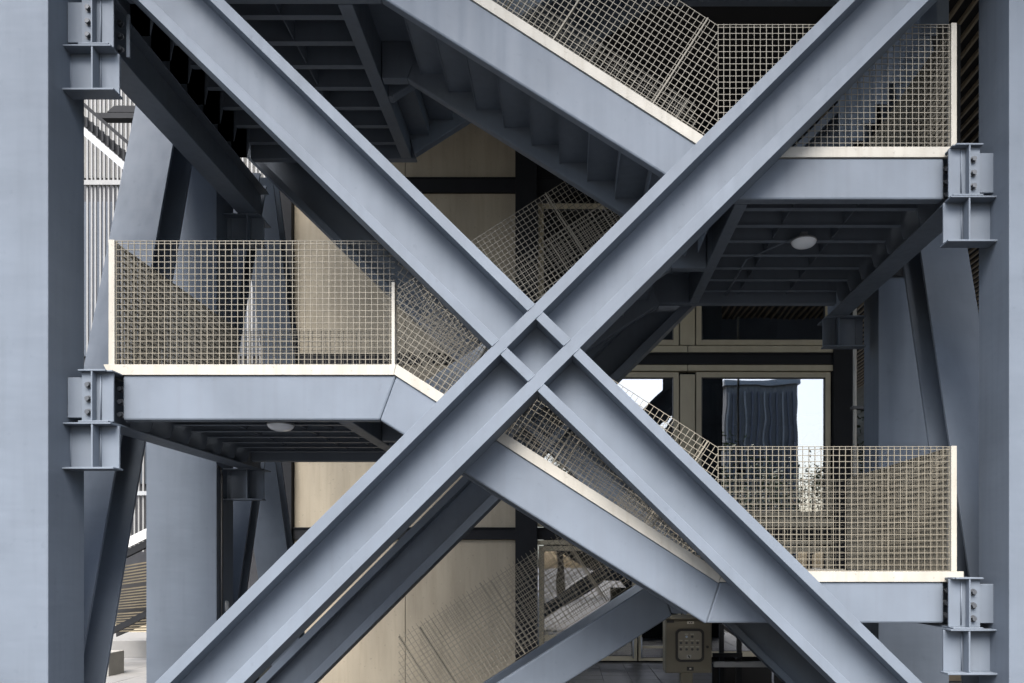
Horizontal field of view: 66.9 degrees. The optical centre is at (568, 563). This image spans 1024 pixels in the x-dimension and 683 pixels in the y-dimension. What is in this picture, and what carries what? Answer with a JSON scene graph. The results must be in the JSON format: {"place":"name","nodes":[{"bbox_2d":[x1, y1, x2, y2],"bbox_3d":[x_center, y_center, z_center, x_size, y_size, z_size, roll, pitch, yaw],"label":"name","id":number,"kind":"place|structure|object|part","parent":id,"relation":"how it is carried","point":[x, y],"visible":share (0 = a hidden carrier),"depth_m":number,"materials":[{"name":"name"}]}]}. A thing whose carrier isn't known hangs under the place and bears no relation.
{"place":"outdoors","nodes":[
{"label":"outdoors","id":0,"kind":"place"},
{"bbox_2d":[106,658,145,682],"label":"pavement","id":1,"kind":"structure","parent":0,"point":[134,670],"depth_m":14.47,"materials":[{"name":"grey concrete"}]},
{"bbox_2d":[107,650,123,675],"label":"concrete block","id":2,"kind":"structure","parent":1,"relation":"on","point":[116,664],"depth_m":14.35,"materials":[{"name":"grey concrete"}]},
{"bbox_2d":[111,632,145,657],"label":"plinth","id":3,"kind":"structure","parent":1,"relation":"on","point":[132,644],"depth_m":16.90,"materials":[{"name":"white concrete"}]},
{"bbox_2d":[114,529,145,636],"bbox_3d":[-8.398,0.244,15.673,2.207,2.834,1.154,0,0,0],"label":"outside stair","id":4,"kind":"object","parent":1,"relation":"on","point":[131,614],"visible":0.09,"depth_m":15.72,"materials":[{"name":"white paint"}]},
{"bbox_2d":[115,625,145,631],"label":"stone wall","id":5,"kind":"structure","parent":1,"relation":"on","point":[138,629],"depth_m":22.01,"materials":[{"name":"beige stone"}]},
{"bbox_2d":[84,90,265,589],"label":"rod screen building","id":6,"kind":"structure","parent":1,"relation":"on","point":[102,175],"depth_m":23.50,"materials":[{"name":"grey metal"}]},
{"bbox_2d":[84,103,134,168],"bbox_3d":[-9.857,-9.071,17.400,2.506,2.868,0.800,0,0,0],"label":"outside stair","id":7,"kind":"object","parent":6,"relation":"attached to","point":[119,114],"visible":0.36,"depth_m":17.17,"materials":[{"name":"grey metal"}]},
{"bbox_2d":[253,568,863,682],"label":"ground","id":8,"kind":"structure","parent":0,"point":[626,649],"depth_m":18.52,"materials":[{"name":"concrete"}]},
{"bbox_2d":[0,0,122,682],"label":"steel column","id":9,"kind":"structure","parent":8,"relation":"on","point":[52,79],"depth_m":6.15,"materials":[{"name":"grey metal"}]},
{"bbox_2d":[68,0,270,227],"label":"side beam","id":10,"kind":"structure","parent":9,"relation":"on","point":[156,93],"depth_m":7.45,"materials":[{"name":"grey metal"}]},
{"bbox_2d":[130,4,246,157],"bbox_3d":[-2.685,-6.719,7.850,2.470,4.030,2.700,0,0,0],"label":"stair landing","id":11,"kind":"object","parent":10,"relation":"on","point":[212,117],"visible":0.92,"depth_m":7.90,"materials":[{"name":"metal"}]},
{"bbox_2d":[118,0,416,161],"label":"stair landing","id":12,"kind":"object","parent":10,"relation":"on","point":[330,51],"visible":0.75,"depth_m":7.55,"materials":[{"name":"grey metal"}]},
{"bbox_2d":[388,0,658,157],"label":"stair flight","id":13,"kind":"object","parent":12,"relation":"on","point":[430,122],"visible":0.38,"depth_m":8.89,"materials":[{"name":"grey metal"}]},
{"bbox_2d":[656,0,936,146],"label":"flight","id":14,"kind":"object","parent":13,"relation":"attached to","point":[929,16],"visible":0.49,"depth_m":8.24,"materials":[{"name":"grey metal"}]},
{"bbox_2d":[382,0,707,255],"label":"stair flight","id":15,"kind":"object","parent":12,"relation":"attached to","point":[475,64],"visible":0.8,"depth_m":6.93,"materials":[{"name":"grey metal"}]},
{"bbox_2d":[471,0,717,143],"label":"guard panel","id":16,"kind":"object","parent":15,"relation":"attached to","point":[652,109],"visible":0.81,"depth_m":6.53,"materials":[{"name":"beige metal"}]},
{"bbox_2d":[493,0,695,130],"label":"guard panel","id":17,"kind":"object","parent":15,"relation":"on","point":[596,53],"visible":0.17,"depth_m":7.66,"materials":[{"name":"beige metal"}]},
{"bbox_2d":[68,369,270,471],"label":"side beam","id":18,"kind":"structure","parent":9,"relation":"on","point":[95,395],"depth_m":6.39,"materials":[{"name":"grey metal"}]},
{"bbox_2d":[124,376,396,461],"bbox_3d":[-2.675,-1.386,7.850,2.450,0.416,2.700,0,0,0],"label":"stair landing","id":19,"kind":"object","parent":18,"relation":"on","point":[228,416],"visible":0.76,"depth_m":6.50,"materials":[{"name":"grey metal"}]},
{"bbox_2d":[115,245,238,381],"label":"guard panel","id":20,"kind":"object","parent":19,"relation":"on","point":[179,325],"visible":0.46,"depth_m":7.34,"materials":[{"name":"beige metal"}]},
{"bbox_2d":[104,240,396,375],"bbox_3d":[-2.681,-2.162,6.532,2.456,1.147,0.095,0,0,0],"label":"guard panel","id":21,"kind":"object","parent":19,"relation":"on","point":[249,369],"visible":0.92,"depth_m":6.53,"materials":[{"name":"beige metal"}]},
{"bbox_2d":[267,422,375,448],"bbox_3d":[-2.338,-1.293,7.993,0.390,0.141,2.097,0,0,16],"label":"ceiling lamp","id":22,"kind":"object","parent":19,"relation":"attached to","point":[282,426],"visible":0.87,"depth_m":7.06,"materials":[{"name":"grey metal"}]},
{"bbox_2d":[242,331,405,368],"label":"guard panel","id":23,"kind":"object","parent":19,"relation":"on","point":[312,337],"visible":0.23,"depth_m":9.06,"materials":[{"name":"beige metal"}]},
{"bbox_2d":[389,236,705,446],"bbox_3d":[-0.255,-2.307,8.500,3.329,2.195,1.200,0,0,0],"label":"stair flight","id":24,"kind":"object","parent":19,"relation":"on","point":[647,302],"visible":0.2,"depth_m":7.91,"materials":[{"name":"grey metal"}]},
{"bbox_2d":[382,181,620,376],"bbox_3d":[-0.499,-3.127,7.940,2.843,2.852,0.034,0,0,0],"label":"guard panel","id":25,"kind":"object","parent":24,"relation":"on","point":[566,226],"visible":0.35,"depth_m":7.94,"materials":[{"name":"beige metal"}]},
{"bbox_2d":[405,205,621,380],"bbox_3d":[-0.499,-3.127,9.060,2.843,2.852,0.034,0,0,0],"label":"guard panel","id":26,"kind":"object","parent":24,"relation":"on","point":[563,260],"visible":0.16,"depth_m":9.06,"materials":[{"name":"beige metal"}]},
{"bbox_2d":[381,377,718,622],"bbox_3d":[-0.281,-0.540,7.100,3.119,2.090,1.200,0,0,0],"label":"stair flight","id":27,"kind":"object","parent":19,"relation":"attached to","point":[505,474],"visible":0.81,"depth_m":6.50,"materials":[{"name":"grey metal"}]},
{"bbox_2d":[394,262,719,582],"bbox_3d":[-0.092,-1.287,6.516,2.754,2.892,0.062,0,0,0],"label":"guard panel","id":28,"kind":"object","parent":27,"relation":"attached to","point":[598,499],"visible":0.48,"depth_m":6.51,"materials":[{"name":"beige metal"}]},
{"bbox_2d":[423,289,694,552],"bbox_3d":[-0.092,-1.287,7.646,2.754,2.892,0.062,0,0,0],"label":"guard panel","id":29,"kind":"object","parent":27,"relation":"on","point":[565,461],"visible":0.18,"depth_m":7.66,"materials":[{"name":"beige metal"}]},
{"bbox_2d":[132,0,937,682],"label":"cross brace","id":30,"kind":"object","parent":9,"relation":"attached to","point":[536,350],"visible":1,"depth_m":6.38,"materials":[{"name":"grey metal"}]},
{"bbox_2d":[84,106,191,682],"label":"raking strut","id":31,"kind":"object","parent":8,"relation":"on","point":[153,189],"visible":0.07,"depth_m":7.76,"materials":[{"name":"blue paint"}]},
{"bbox_2d":[146,165,265,682],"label":"steel column","id":32,"kind":"structure","parent":8,"relation":"on","point":[183,553],"depth_m":9.20,"materials":[{"name":"grey metal"}]},
{"bbox_2d":[217,465,222,615],"bbox_3d":[-4.185,0.436,9.246,0.082,3.247,0.037,0,0,-42],"label":"cable conduit","id":33,"kind":"object","parent":32,"relation":"attached to","point":[220,468],"visible":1,"depth_m":9.25,"materials":[{"name":"grey metal"}]},
{"bbox_2d":[225,601,228,610],"bbox_3d":[-4.217,0.516,9.450,0.114,0.135,0.068,0,0,0],"label":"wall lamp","id":34,"kind":"object","parent":32,"relation":"attached to","point":[226,605],"visible":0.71,"depth_m":9.42,"materials":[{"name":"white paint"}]},
{"bbox_2d":[233,462,264,603],"bbox_3d":[-4.465,0.215,10.075,0.470,3.709,1.484,0,0,0],"label":"raking strut","id":35,"kind":"object","parent":32,"relation":"attached to","point":[245,515],"visible":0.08,"depth_m":10.20,"materials":[{"name":"blue paint"}]},
{"bbox_2d":[233,173,266,349],"bbox_3d":[-4.465,-3.560,10.075,0.470,3.602,1.484,0,0,0],"label":"raking strut","id":36,"kind":"object","parent":32,"relation":"attached to","point":[246,263],"visible":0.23,"depth_m":10.11,"materials":[{"name":"blue paint"}]},
{"bbox_2d":[251,177,300,363],"bbox_3d":[-4.450,-3.660,11.775,0.500,3.809,1.681,0,0,0],"label":"raking strut","id":37,"kind":"object","parent":36,"relation":"attached to","point":[272,214],"visible":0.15,"depth_m":11.47,"materials":[{"name":"blue paint"}]},
{"bbox_2d":[247,103,856,682],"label":"cross brace","id":38,"kind":"object","parent":32,"relation":"attached to","point":[385,585],"visible":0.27,"depth_m":9.60,"materials":[{"name":"grey metal"}]},
{"bbox_2d":[254,462,304,665],"bbox_3d":[-4.450,0.115,11.775,0.500,3.916,1.682,0,0,0],"label":"raking strut","id":39,"kind":"object","parent":8,"relation":"on","point":[273,543],"visible":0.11,"depth_m":11.42,"materials":[{"name":"blue paint"}]},
{"bbox_2d":[269,122,855,682],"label":"building facade","id":40,"kind":"structure","parent":8,"relation":"on","point":[471,182],"depth_m":16.23,"materials":[{"name":"beige concrete"}]},
{"bbox_2d":[539,546,636,660],"bbox_3d":[0.406,0.831,16.221,2.062,2.412,0.218,0,0,0],"label":"door","id":41,"kind":"structure","parent":40,"relation":"in","point":[633,657],"depth_m":16.19,"materials":[{"name":"beige metal"}]},
{"bbox_2d":[538,203,678,345],"bbox_3d":[0.838,-6.075,16.260,2.950,2.975,0.140,0,0,0],"label":"window","id":42,"kind":"structure","parent":40,"relation":"in","point":[674,341],"depth_m":16.19,"materials":[{"name":"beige metal"}]},
{"bbox_2d":[624,372,678,443],"bbox_3d":[0.838,-2.500,16.260,2.950,3.050,0.140,0,0,0],"label":"window","id":43,"kind":"structure","parent":40,"relation":"in","point":[674,376],"depth_m":16.19,"materials":[{"name":"beige metal"}]},
{"bbox_2d":[638,614,680,660],"bbox_3d":[1.909,0.831,16.221,0.881,2.412,0.218,0,0,0],"label":"door","id":44,"kind":"structure","parent":40,"relation":"in","point":[640,639],"depth_m":16.19,"materials":[{"name":"beige metal"}]},
{"bbox_2d":[712,383,793,509],"bbox_3d":[3.961,-2.450,16.601,1.754,2.850,0.134,0,0,0],"label":"curtain","id":45,"kind":"object","parent":40,"relation":"hanging from","point":[752,399],"visible":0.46,"depth_m":16.60,"materials":[{"name":"blue fabric"}]},
{"bbox_2d":[538,0,978,388],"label":"slatted soffit","id":46,"kind":"structure","parent":40,"relation":"on","point":[964,14],"depth_m":14.19,"materials":[{"name":"black metal"}]},
{"bbox_2d":[695,306,827,345],"bbox_3d":[4.088,-6.075,16.260,2.825,2.975,0.140,0,0,0],"label":"window","id":47,"kind":"structure","parent":40,"relation":"in","point":[699,341],"depth_m":16.19,"materials":[{"name":"beige metal"}]},
{"bbox_2d":[695,372,830,517],"bbox_3d":[4.088,-2.500,16.260,2.825,3.050,0.140,0,0,0],"label":"window","id":48,"kind":"structure","parent":40,"relation":"in","point":[826,376],"depth_m":16.19,"materials":[{"name":"beige metal"}]},
{"bbox_2d":[712,547,830,656],"bbox_3d":[4.088,0.788,16.260,2.825,2.325,0.140,0,0,0],"label":"window","id":49,"kind":"structure","parent":40,"relation":"in","point":[746,653],"depth_m":16.19,"materials":[{"name":"beige metal"}]},
{"bbox_2d":[483,585,688,682],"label":"stair flight","id":50,"kind":"object","parent":8,"relation":"on","point":[602,632],"visible":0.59,"depth_m":7.90,"materials":[{"name":"grey metal"}]},
{"bbox_2d":[398,488,656,682],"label":"guard panel","id":51,"kind":"object","parent":50,"relation":"on","point":[414,659],"visible":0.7,"depth_m":7.94,"materials":[{"name":"beige metal"}]},
{"bbox_2d":[419,493,646,682],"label":"guard panel","id":52,"kind":"object","parent":50,"relation":"on","point":[434,649],"visible":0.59,"depth_m":9.06,"materials":[{"name":"beige metal"}]},
{"bbox_2d":[857,410,863,569],"bbox_3d":[11.399,-1.980,28.276,7.396,8.130,6.508,0,0,-13],"label":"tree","id":53,"kind":"object","parent":8,"relation":"on","point":[858,426],"visible":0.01,"depth_m":27.05,"materials":[{"name":"green plant"}]},
{"bbox_2d":[857,385,960,680],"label":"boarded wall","id":54,"kind":"structure","parent":8,"relation":"on","point":[860,402],"depth_m":28.99,"materials":[{"name":"brown wood"}]},
{"bbox_2d":[880,28,978,682],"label":"raking strut","id":55,"kind":"object","parent":8,"relation":"on","point":[942,304],"visible":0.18,"depth_m":7.77,"materials":[{"name":"blue paint"}]},
{"bbox_2d":[940,0,1023,682],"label":"steel column","id":56,"kind":"structure","parent":8,"relation":"on","point":[990,227],"depth_m":6.29,"materials":[{"name":"grey metal"}]},
{"bbox_2d":[817,143,992,325],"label":"side beam","id":57,"kind":"structure","parent":56,"relation":"attached to","point":[968,171],"depth_m":6.75,"materials":[{"name":"grey metal"}]},
{"bbox_2d":[653,159,942,305],"bbox_3d":[2.043,-3.231,7.850,2.469,0.386,2.700,0,0,0],"label":"stair landing","id":58,"kind":"object","parent":57,"relation":"on","point":[859,219],"visible":0.73,"depth_m":7.51,"materials":[{"name":"grey metal"}]},
{"bbox_2d":[725,232,816,294],"bbox_3d":[1.965,-3.116,8.149,0.358,0.141,1.795,0,0,-18],"label":"ceiling lamp","id":59,"kind":"object","parent":58,"relation":"attached to","point":[803,240],"visible":1,"depth_m":7.41,"materials":[{"name":"grey metal"}]},
{"bbox_2d":[718,23,956,158],"bbox_3d":[2.268,-3.991,6.532,2.015,1.147,0.095,0,0,0],"label":"guard panel","id":60,"kind":"object","parent":58,"relation":"on","point":[869,152],"visible":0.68,"depth_m":6.53,"materials":[{"name":"beige metal"}]},
{"bbox_2d":[866,32,947,167],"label":"guard panel","id":61,"kind":"object","parent":58,"relation":"on","point":[915,109],"visible":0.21,"depth_m":7.09,"materials":[{"name":"beige metal"}]},
{"bbox_2d":[920,577,992,628],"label":"steel beam","id":62,"kind":"structure","parent":56,"relation":"attached to","point":[967,602],"depth_m":6.38,"materials":[{"name":"grey metal"}]},
{"bbox_2d":[707,582,942,622],"bbox_3d":[2.043,0.334,7.850,2.469,0.375,2.700,0,0,0],"label":"stair landing","id":63,"kind":"object","parent":62,"relation":"on","point":[891,602],"visible":0.4,"depth_m":6.50,"materials":[{"name":"grey metal"}]},
{"bbox_2d":[647,479,844,569],"bbox_3d":[2.072,-0.425,9.040,2.305,1.139,0.049,0,0,0],"label":"guard panel","id":64,"kind":"object","parent":63,"relation":"on","point":[800,507],"visible":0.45,"depth_m":9.06,"materials":[{"name":"beige metal"}]},
{"bbox_2d":[718,446,963,581],"bbox_3d":[2.290,-0.421,6.532,2.060,1.147,0.095,0,0,0],"label":"guard panel","id":65,"kind":"object","parent":63,"relation":"on","point":[881,575],"visible":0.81,"depth_m":6.53,"materials":[{"name":"beige metal"}]},
{"bbox_2d":[847,448,947,582],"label":"guard panel","id":66,"kind":"object","parent":63,"relation":"on","point":[897,519],"visible":0.71,"depth_m":7.55,"materials":[{"name":"beige metal"}]},
{"bbox_2d":[566,662,961,682],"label":"courtyard floor","id":67,"kind":"structure","parent":0,"point":[626,672],"depth_m":14.34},
{"bbox_2d":[663,615,711,682],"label":"control cabinet","id":68,"kind":"object","parent":67,"relation":"on","point":[687,646],"visible":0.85,"depth_m":9.78,"materials":[{"name":"metal"}]},
{"bbox_3d":[1.525,1.048,9.779,0.569,0.667,0.038,0,0,0],"label":"door","id":69,"kind":"part","parent":68,"relation":"part of","materials":[{"name":"paint"}]},
{"bbox_2d":[713,658,766,682],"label":"pipe rail","id":70,"kind":"object","parent":67,"relation":"on","point":[737,663],"visible":0.47,"depth_m":9.68,"materials":[{"name":"grey metal"}]},
{"bbox_2d":[712,624,782,682],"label":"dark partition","id":71,"kind":"object","parent":67,"relation":"on","point":[747,674],"visible":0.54,"depth_m":10.80,"materials":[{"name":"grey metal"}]},
{"bbox_2d":[850,308,863,475],"bbox_3d":[4.542,-2.230,12.100,0.223,8.580,0.100,0,0,0],"label":"drain pipe","id":72,"kind":"object","parent":67,"relation":"on","point":[854,407],"visible":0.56,"depth_m":12.07,"materials":[{"name":"beige metal"}]},
{"bbox_2d":[821,0,948,682],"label":"steel column","id":73,"kind":"structure","parent":67,"relation":"on","point":[893,412],"depth_m":9.20,"materials":[{"name":"grey metal"}]},
{"bbox_2d":[872,25,960,276],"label":"dark cladding","id":74,"kind":"structure","parent":73,"relation":"attached to","point":[899,273],"depth_m":9.16,"materials":[{"name":"black metal"}]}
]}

